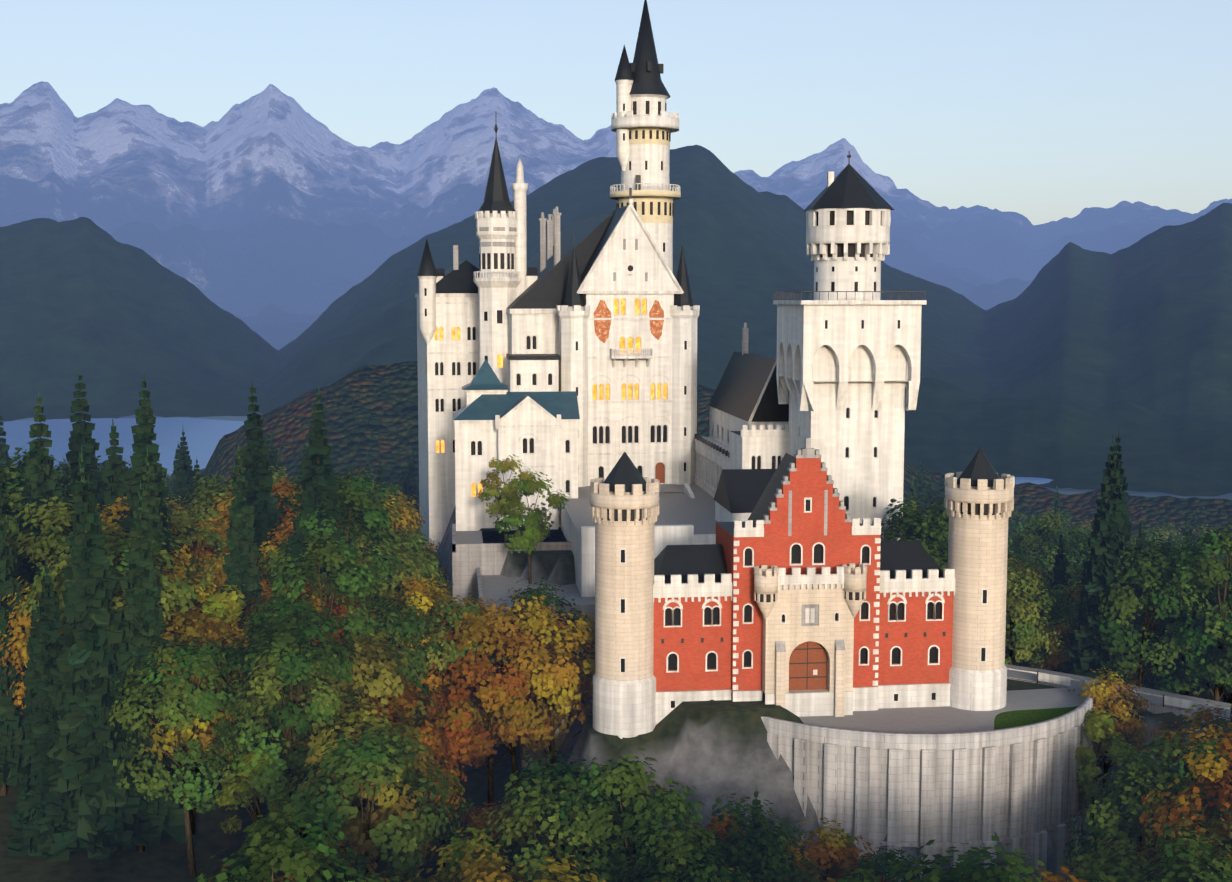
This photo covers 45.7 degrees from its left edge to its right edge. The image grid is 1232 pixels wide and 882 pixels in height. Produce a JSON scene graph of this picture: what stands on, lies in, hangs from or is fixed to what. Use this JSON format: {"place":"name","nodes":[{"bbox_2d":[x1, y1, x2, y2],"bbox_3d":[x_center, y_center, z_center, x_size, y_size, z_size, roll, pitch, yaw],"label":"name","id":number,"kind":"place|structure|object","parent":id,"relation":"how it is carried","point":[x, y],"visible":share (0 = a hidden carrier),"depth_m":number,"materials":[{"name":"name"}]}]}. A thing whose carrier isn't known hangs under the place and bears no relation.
{"place":"outdoors","nodes":[
{"label":"outdoors","id":0,"kind":"place"},
{"bbox_2d":[0,417,243,475],"bbox_3d":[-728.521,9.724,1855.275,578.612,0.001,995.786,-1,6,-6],"label":"lake","id":1,"kind":"structure","parent":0,"point":[203,437],"depth_m":2020.90,"materials":[{"name":"blue liquid"}]},
{"bbox_2d":[0,217,282,421],"bbox_3d":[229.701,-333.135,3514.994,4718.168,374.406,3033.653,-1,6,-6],"label":"mountain","id":2,"kind":"structure","parent":0,"point":[110,316],"depth_m":2801.26,"materials":[{"name":"stone"}]},
{"bbox_2d":[0,81,1231,349],"bbox_3d":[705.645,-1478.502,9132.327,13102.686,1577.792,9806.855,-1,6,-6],"label":"mountains","id":3,"kind":"structure","parent":0,"point":[274,217],"depth_m":7775.45,"materials":[{"name":"stone"}]},
{"bbox_2d":[0,505,1231,881],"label":"ground","id":4,"kind":"structure","parent":0,"point":[710,751],"depth_m":135.95,"materials":[{"name":"stone"}]},
{"bbox_2d":[0,498,27,795],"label":"tree","id":5,"kind":"object","parent":4,"relation":"on","point":[12,736],"visible":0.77,"depth_m":130.21,"materials":[{"name":"green plant"}]},
{"bbox_2d":[11,471,43,620],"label":"tree","id":6,"kind":"object","parent":4,"relation":"on","point":[23,570],"visible":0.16,"depth_m":143.04,"materials":[{"name":"green plant"}]},
{"bbox_2d":[0,462,64,539],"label":"tree","id":7,"kind":"object","parent":4,"relation":"on","point":[11,505],"visible":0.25,"depth_m":156.24,"materials":[{"name":"green plant"}]},
{"bbox_2d":[19,392,63,570],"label":"tree","id":8,"kind":"object","parent":4,"relation":"on","point":[42,475],"visible":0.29,"depth_m":152.81,"materials":[{"name":"green plant"}]},
{"bbox_2d":[6,560,78,861],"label":"tree","id":9,"kind":"object","parent":4,"relation":"on","point":[38,815],"visible":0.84,"depth_m":120.91,"materials":[{"name":"green plant"}]},
{"bbox_2d":[0,574,115,713],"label":"tree","id":10,"kind":"object","parent":4,"relation":"on","point":[21,647],"visible":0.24,"depth_m":128.94,"materials":[{"name":"orange plant"}]},
{"bbox_2d":[4,494,128,650],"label":"tree","id":11,"kind":"object","parent":4,"relation":"on","point":[21,545],"visible":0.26,"depth_m":136.14,"materials":[{"name":"green plant"}]},
{"bbox_2d":[62,366,104,518],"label":"tree","id":12,"kind":"object","parent":4,"relation":"on","point":[81,435],"visible":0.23,"depth_m":172.86,"materials":[{"name":"green plant"}]},
{"bbox_2d":[41,447,165,864],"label":"tree","id":13,"kind":"object","parent":4,"relation":"on","point":[84,754],"visible":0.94,"depth_m":120.39,"materials":[{"name":"green plant"}]},
{"bbox_2d":[14,520,209,707],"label":"tree","id":14,"kind":"object","parent":4,"relation":"on","point":[183,594],"visible":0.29,"depth_m":129.13,"materials":[{"name":"green plant"}]},
{"bbox_2d":[102,415,128,559],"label":"tree","id":15,"kind":"object","parent":4,"relation":"on","point":[115,470],"visible":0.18,"depth_m":159.56,"materials":[{"name":"green plant"}]},
{"bbox_2d":[42,496,202,607],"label":"tree","id":16,"kind":"object","parent":4,"relation":"on","point":[185,556],"visible":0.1,"depth_m":150.36,"materials":[{"name":"green plant"}]},
{"bbox_2d":[114,371,190,635],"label":"tree","id":17,"kind":"object","parent":4,"relation":"on","point":[142,430],"visible":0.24,"depth_m":148.83,"materials":[{"name":"green plant"}]},
{"bbox_2d":[115,479,195,851],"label":"tree","id":18,"kind":"object","parent":4,"relation":"on","point":[142,626],"visible":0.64,"depth_m":123.28,"materials":[{"name":"green plant"}]},
{"bbox_2d":[136,450,197,737],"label":"tree","id":19,"kind":"object","parent":4,"relation":"on","point":[151,488],"visible":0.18,"depth_m":141.83,"materials":[{"name":"green plant"}]},
{"bbox_2d":[112,565,242,706],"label":"tree","id":20,"kind":"object","parent":4,"relation":"on","point":[210,589],"visible":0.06,"depth_m":136.78,"materials":[{"name":"orange plant"}]},
{"bbox_2d":[109,631,258,876],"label":"tree","id":21,"kind":"object","parent":4,"relation":"on","point":[203,704],"visible":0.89,"depth_m":120.20,"materials":[{"name":"green plant"}]},
{"bbox_2d":[130,607,265,834],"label":"tree","id":22,"kind":"object","parent":4,"relation":"on","point":[204,732],"visible":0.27,"depth_m":126.81,"materials":[{"name":"green plant"}]},
{"bbox_2d":[167,504,229,608],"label":"tree","id":23,"kind":"object","parent":4,"relation":"on","point":[184,521],"visible":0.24,"depth_m":158.70,"materials":[{"name":"green plant"}]},
{"bbox_2d":[174,514,230,564],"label":"tree","id":24,"kind":"object","parent":4,"relation":"on","point":[204,548],"visible":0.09,"depth_m":168.79,"materials":[{"name":"orange plant"}]},
{"bbox_2d":[177,585,260,794],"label":"tree","id":25,"kind":"object","parent":4,"relation":"on","point":[229,606],"visible":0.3,"depth_m":132.74,"materials":[{"name":"green plant"}]},
{"bbox_2d":[182,467,285,567],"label":"tree","id":26,"kind":"object","parent":4,"relation":"on","point":[207,501],"visible":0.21,"depth_m":176.15,"materials":[{"name":"green plant"}]},
{"bbox_2d":[219,442,266,671],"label":"tree","id":27,"kind":"object","parent":4,"relation":"on","point":[240,570],"visible":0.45,"depth_m":148.40,"materials":[{"name":"green plant"}]},
{"bbox_2d":[193,476,306,557],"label":"tree","id":28,"kind":"object","parent":4,"relation":"on","point":[282,489],"visible":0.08,"depth_m":175.27,"materials":[{"name":"green plant"}]},
{"bbox_2d":[200,619,303,823],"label":"tree","id":29,"kind":"object","parent":4,"relation":"on","point":[253,631],"visible":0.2,"depth_m":128.42,"materials":[{"name":"green plant"}]},
{"bbox_2d":[215,747,300,871],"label":"tree","id":30,"kind":"object","parent":4,"relation":"on","point":[243,790],"visible":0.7,"depth_m":119.89,"materials":[{"name":"green plant"}]},
{"bbox_2d":[239,382,286,604],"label":"tree","id":31,"kind":"object","parent":4,"relation":"on","point":[257,473],"visible":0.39,"depth_m":164.21,"materials":[{"name":"green plant"}]},
{"bbox_2d":[221,592,339,728],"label":"tree","id":32,"kind":"object","parent":4,"relation":"on","point":[279,605],"visible":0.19,"depth_m":134.73,"materials":[{"name":"green plant"}]},
{"bbox_2d":[214,632,347,880],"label":"tree","id":33,"kind":"object","parent":4,"relation":"on","point":[266,783],"visible":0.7,"depth_m":122.49,"materials":[{"name":"green plant"}]},
{"bbox_2d":[194,800,378,881],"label":"tree","id":34,"kind":"object","parent":4,"relation":"on","point":[283,850],"visible":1,"depth_m":80.73,"materials":[{"name":"green plant"}]},
{"bbox_2d":[214,603,376,845],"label":"tree","id":35,"kind":"object","parent":4,"relation":"on","point":[298,664],"visible":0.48,"depth_m":125.08,"materials":[{"name":"green plant"}]},
{"bbox_2d":[243,574,361,703],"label":"tree","id":36,"kind":"object","parent":4,"relation":"on","point":[334,608],"visible":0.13,"depth_m":144.00,"materials":[{"name":"green plant"}]},
{"bbox_2d":[283,384,347,633],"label":"tree","id":37,"kind":"object","parent":4,"relation":"on","point":[320,483],"visible":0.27,"depth_m":153.52,"materials":[{"name":"green plant"}]},
{"bbox_2d":[245,531,387,689],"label":"tree","id":38,"kind":"object","parent":4,"relation":"on","point":[351,579],"visible":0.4,"depth_m":138.71,"materials":[{"name":"green plant"}]},
{"bbox_2d":[258,475,404,627],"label":"tree","id":39,"kind":"object","parent":4,"relation":"on","point":[375,521],"visible":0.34,"depth_m":156.45,"materials":[{"name":"green plant"}]},
{"bbox_2d":[305,574,366,656],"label":"tree","id":40,"kind":"object","parent":4,"relation":"on","point":[330,596],"visible":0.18,"depth_m":145.22,"materials":[{"name":"green plant"}]},
{"bbox_2d":[287,468,395,597],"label":"tree","id":41,"kind":"object","parent":4,"relation":"on","point":[349,477],"visible":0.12,"depth_m":172.31,"materials":[{"name":"green plant"}]},
{"bbox_2d":[280,624,433,796],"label":"tree","id":42,"kind":"object","parent":4,"relation":"on","point":[380,685],"visible":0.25,"depth_m":130.02,"materials":[{"name":"green plant"}]},
{"bbox_2d":[282,692,439,878],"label":"tree","id":43,"kind":"object","parent":4,"relation":"on","point":[354,835],"visible":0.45,"depth_m":118.87,"materials":[{"name":"green plant"}]},
{"bbox_2d":[280,721,463,881],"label":"tree","id":44,"kind":"object","parent":4,"relation":"on","point":[375,759],"visible":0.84,"depth_m":114.38,"materials":[{"name":"green plant"}]},
{"bbox_2d":[339,484,433,550],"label":"tree","id":45,"kind":"object","parent":4,"relation":"on","point":[406,520],"visible":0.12,"depth_m":198.46,"materials":[{"name":"orange plant"}]},
{"bbox_2d":[342,527,432,600],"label":"tree","id":46,"kind":"object","parent":4,"relation":"on","point":[385,544],"visible":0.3,"depth_m":162.39,"materials":[{"name":"green plant"}]},
{"bbox_2d":[341,590,448,730],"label":"tree","id":47,"kind":"object","parent":4,"relation":"on","point":[408,626],"visible":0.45,"depth_m":142.02,"materials":[{"name":"green plant"}]},
{"bbox_2d":[345,677,466,821],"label":"tree","id":48,"kind":"object","parent":4,"relation":"on","point":[395,701],"visible":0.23,"depth_m":133.47,"materials":[{"name":"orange plant"}]},
{"bbox_2d":[362,526,453,608],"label":"tree","id":49,"kind":"object","parent":4,"relation":"on","point":[420,557],"visible":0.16,"depth_m":169.50,"materials":[{"name":"green plant"}]},
{"bbox_2d":[365,726,464,866],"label":"tree","id":50,"kind":"object","parent":4,"relation":"on","point":[438,796],"visible":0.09,"depth_m":130.68,"materials":[{"name":"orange plant"}]},
{"bbox_2d":[364,569,470,699],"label":"tree","id":51,"kind":"object","parent":4,"relation":"on","point":[417,587],"visible":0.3,"depth_m":148.34,"materials":[{"name":"green plant"}]},
{"bbox_2d":[421,798,480,866],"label":"tree","id":52,"kind":"object","parent":4,"relation":"on","point":[449,833],"visible":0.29,"depth_m":136.28,"materials":[{"name":"green plant"}]},
{"bbox_2d":[400,593,514,792],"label":"tree","id":53,"kind":"object","parent":4,"relation":"on","point":[451,655],"visible":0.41,"depth_m":144.69,"materials":[{"name":"green plant"}]},
{"bbox_2d":[431,827,516,881],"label":"tree","id":54,"kind":"object","parent":4,"relation":"on","point":[458,852],"visible":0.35,"depth_m":112.29,"materials":[{"name":"green plant"}]},
{"bbox_2d":[407,828,555,881],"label":"tree","id":55,"kind":"object","parent":4,"relation":"on","point":[468,860],"visible":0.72,"depth_m":109.24,"materials":[{"name":"green plant"}]},
{"bbox_2d":[417,609,560,806],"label":"tree","id":56,"kind":"object","parent":4,"relation":"on","point":[467,745],"visible":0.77,"depth_m":140.25,"materials":[{"name":"orange plant"}]},
{"bbox_2d":[458,800,527,865],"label":"tree","id":57,"kind":"object","parent":4,"relation":"on","point":[480,820],"visible":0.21,"depth_m":133.27,"materials":[{"name":"green plant"}]},
{"bbox_2d":[449,594,582,792],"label":"tree","id":58,"kind":"object","parent":4,"relation":"on","point":[501,627],"visible":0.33,"depth_m":144.67,"materials":[{"name":"orange plant"}]},
{"bbox_2d":[462,843,605,881],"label":"tree","id":59,"kind":"object","parent":4,"relation":"on","point":[558,869],"visible":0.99,"depth_m":103.06,"materials":[{"name":"green plant"}]},
{"bbox_2d":[484,604,594,773],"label":"tree","id":60,"kind":"object","parent":4,"relation":"on","point":[549,682],"visible":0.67,"depth_m":143.63,"materials":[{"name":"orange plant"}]},
{"bbox_2d":[463,763,632,881],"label":"tree","id":61,"kind":"object","parent":4,"relation":"on","point":[532,849],"visible":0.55,"depth_m":112.62,"materials":[{"name":"green plant"}]},
{"bbox_2d":[507,577,589,671],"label":"tree","id":62,"kind":"object","parent":4,"relation":"on","point":[539,593],"visible":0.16,"depth_m":156.69,"materials":[{"name":"green plant"}]},
{"bbox_2d":[415,0,699,554],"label":"palas","id":63,"kind":"structure","parent":4,"relation":"on","point":[604,308],"depth_m":220.67,"materials":[{"name":"stone"}]},
{"bbox_2d":[472,746,656,881],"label":"tree","id":64,"kind":"object","parent":4,"relation":"on","point":[568,779],"visible":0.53,"depth_m":113.56,"materials":[{"name":"green plant"}]},
{"bbox_2d":[452,483,717,767],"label":"courtyards","id":65,"kind":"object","parent":4,"relation":"on","point":[686,516],"visible":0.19,"depth_m":182.71,"materials":[{"name":"stone"}]},
{"bbox_2d":[477,454,536,540],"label":"court tree","id":66,"kind":"object","parent":65,"relation":"on","point":[492,490],"visible":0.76,"depth_m":190.04,"materials":[{"name":"green plant"}]},
{"bbox_2d":[453,354,579,530],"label":"castle building","id":67,"kind":"structure","parent":65,"relation":"on","point":[528,416],"depth_m":202.12,"materials":[{"name":"stone"}]},
{"bbox_2d":[494,472,569,583],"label":"court tree","id":68,"kind":"object","parent":65,"relation":"on","point":[535,529],"visible":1,"depth_m":176.22,"materials":[{"name":"green plant"}]},
{"bbox_2d":[553,747,724,881],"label":"tree","id":69,"kind":"object","parent":4,"relation":"on","point":[623,783],"visible":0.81,"depth_m":110.40,"materials":[{"name":"green plant"}]},
{"bbox_2d":[613,817,750,881],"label":"tree","id":70,"kind":"object","parent":4,"relation":"on","point":[689,851],"visible":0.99,"depth_m":104.29,"materials":[{"name":"green plant"}]},
{"bbox_2d":[694,323,788,521],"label":"castle wing","id":71,"kind":"structure","parent":4,"relation":"on","point":[742,449],"depth_m":192.40,"materials":[{"name":"stone"}]},
{"bbox_2d":[702,817,795,881],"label":"tree","id":72,"kind":"object","parent":4,"relation":"on","point":[768,875],"visible":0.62,"depth_m":114.43,"materials":[{"name":"green plant"}]},
{"bbox_2d":[701,791,822,881],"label":"tree","id":73,"kind":"object","parent":4,"relation":"on","point":[774,833],"visible":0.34,"depth_m":120.08,"materials":[{"name":"green plant"}]},
{"bbox_2d":[590,438,1014,738],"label":"gatehouse","id":74,"kind":"object","parent":4,"relation":"on","point":[799,592],"visible":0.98,"depth_m":140.61,"materials":[{"name":"brick"}]},
{"bbox_2d":[771,817,894,881],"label":"tree","id":75,"kind":"object","parent":4,"relation":"on","point":[819,855],"visible":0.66,"depth_m":121.62,"materials":[{"name":"orange plant"}]},
{"bbox_2d":[773,151,926,540],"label":"square tower","id":76,"kind":"structure","parent":4,"relation":"on","point":[848,355],"depth_m":173.20,"materials":[{"name":"stone"}]},
{"bbox_2d":[832,843,922,881],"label":"tree","id":77,"kind":"object","parent":4,"relation":"on","point":[876,866],"visible":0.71,"depth_m":116.82,"materials":[{"name":"green plant"}]},
{"bbox_2d":[881,495,948,569],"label":"tree","id":78,"kind":"object","parent":4,"relation":"on","point":[930,533],"visible":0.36,"depth_m":171.23,"materials":[{"name":"green plant"}]},
{"bbox_2d":[761,678,1096,881],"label":"bastion","id":79,"kind":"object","parent":4,"relation":"on","point":[946,777],"visible":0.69,"depth_m":132.99,"materials":[{"name":"stone"}]},
{"bbox_2d":[994,706,1077,729],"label":"lawn","id":80,"kind":"structure","parent":79,"relation":"on","point":[1009,719],"depth_m":140.34,"materials":[{"name":"green plant"}]},
{"bbox_2d":[890,836,1045,881],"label":"tree","id":81,"kind":"object","parent":4,"relation":"on","point":[990,873],"visible":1,"depth_m":88.90,"materials":[{"name":"green plant"}]},
{"bbox_2d":[1005,558,1060,668],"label":"tree","id":82,"kind":"object","parent":4,"relation":"on","point":[1023,610],"visible":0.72,"depth_m":163.67,"materials":[{"name":"green plant"}]},
{"bbox_2d":[1014,594,1078,672],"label":"tree","id":83,"kind":"object","parent":4,"relation":"on","point":[1060,610],"visible":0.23,"depth_m":171.14,"materials":[{"name":"green plant"}]},
{"bbox_2d":[1025,615,1076,671],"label":"tree","id":84,"kind":"object","parent":4,"relation":"on","point":[1054,659],"visible":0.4,"depth_m":168.72,"materials":[{"name":"green plant"}]},
{"bbox_2d":[1012,509,1090,564],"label":"tree","id":85,"kind":"object","parent":4,"relation":"on","point":[1035,540],"visible":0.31,"depth_m":239.27,"materials":[{"name":"green plant"}]},
{"bbox_2d":[1062,437,1137,684],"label":"tree","id":86,"kind":"object","parent":4,"relation":"on","point":[1086,652],"visible":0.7,"depth_m":160.01,"materials":[{"name":"green plant"}]},
{"bbox_2d":[1074,707,1137,848],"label":"tree","id":87,"kind":"object","parent":4,"relation":"on","point":[1096,721],"visible":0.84,"depth_m":138.48,"materials":[{"name":"green plant"}]},
{"bbox_2d":[1078,430,1133,619],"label":"tree","id":88,"kind":"object","parent":4,"relation":"on","point":[1124,494],"visible":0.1,"depth_m":172.75,"materials":[{"name":"green plant"}]},
{"bbox_2d":[1064,666,1151,792],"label":"tree","id":89,"kind":"object","parent":4,"relation":"on","point":[1101,698],"visible":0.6,"depth_m":144.15,"materials":[{"name":"yellow plant"}]},
{"bbox_2d":[1005,664,1231,723],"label":"road","id":90,"kind":"structure","parent":4,"relation":"on","point":[1163,702],"depth_m":151.96,"materials":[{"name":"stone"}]},
{"bbox_2d":[1063,747,1208,881],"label":"tree","id":91,"kind":"object","parent":4,"relation":"on","point":[1099,823],"visible":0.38,"depth_m":121.50,"materials":[{"name":"green plant"}]},
{"bbox_2d":[1060,831,1229,881],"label":"tree","id":92,"kind":"object","parent":4,"relation":"on","point":[1128,856],"visible":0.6,"depth_m":107.80,"materials":[{"name":"green plant"}]},
{"bbox_2d":[1096,532,1209,692],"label":"tree","id":93,"kind":"object","parent":4,"relation":"on","point":[1129,601],"visible":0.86,"depth_m":157.50,"materials":[{"name":"green plant"}]},
{"bbox_2d":[1092,725,1231,852],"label":"tree","id":94,"kind":"object","parent":4,"relation":"on","point":[1167,749],"visible":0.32,"depth_m":124.04,"materials":[{"name":"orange plant"}]},
{"bbox_2d":[1137,558,1230,695],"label":"tree","id":95,"kind":"object","parent":4,"relation":"on","point":[1183,689],"visible":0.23,"depth_m":158.56,"materials":[{"name":"green plant"}]},
{"bbox_2d":[1137,825,1231,881],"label":"tree","id":96,"kind":"object","parent":4,"relation":"on","point":[1178,872],"visible":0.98,"depth_m":97.40,"materials":[{"name":"green plant"}]},
{"bbox_2d":[1139,727,1231,875],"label":"tree","id":97,"kind":"object","parent":4,"relation":"on","point":[1208,778],"visible":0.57,"depth_m":115.36,"materials":[{"name":"orange plant"}]},
{"bbox_2d":[1140,803,1231,881],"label":"tree","id":98,"kind":"object","parent":4,"relation":"on","point":[1215,833],"visible":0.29,"depth_m":113.90,"materials":[{"name":"green plant"}]},
{"bbox_2d":[1147,701,1231,848],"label":"tree","id":99,"kind":"object","parent":4,"relation":"on","point":[1211,731],"visible":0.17,"depth_m":132.55,"materials":[{"name":"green plant"}]},
{"bbox_2d":[1158,521,1231,700],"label":"tree","id":100,"kind":"object","parent":4,"relation":"on","point":[1220,666],"visible":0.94,"depth_m":152.20,"materials":[{"name":"green plant"}]},
{"bbox_2d":[0,0,1231,224],"label":"sky","id":101,"kind":"structure","parent":0,"point":[1042,111],"materials":[{"name":"blue"}]},
{"bbox_2d":[2,413,1231,499],"bbox_3d":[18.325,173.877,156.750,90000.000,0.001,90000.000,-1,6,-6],"label":"valley ground","id":102,"kind":"structure","parent":0,"point":[1071,491],"depth_m":1444.20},
{"bbox_2d":[166,361,1231,539],"bbox_3d":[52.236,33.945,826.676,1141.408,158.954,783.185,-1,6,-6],"label":"forested hill","id":103,"kind":"structure","parent":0,"point":[371,411],"depth_m":778.27,"materials":[{"name":"plant"}]},
{"bbox_2d":[200,145,1231,496],"bbox_3d":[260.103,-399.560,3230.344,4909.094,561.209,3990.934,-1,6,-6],"label":"mountain","id":104,"kind":"structure","parent":0,"point":[1068,363],"depth_m":2534.62,"materials":[{"name":"stone"}]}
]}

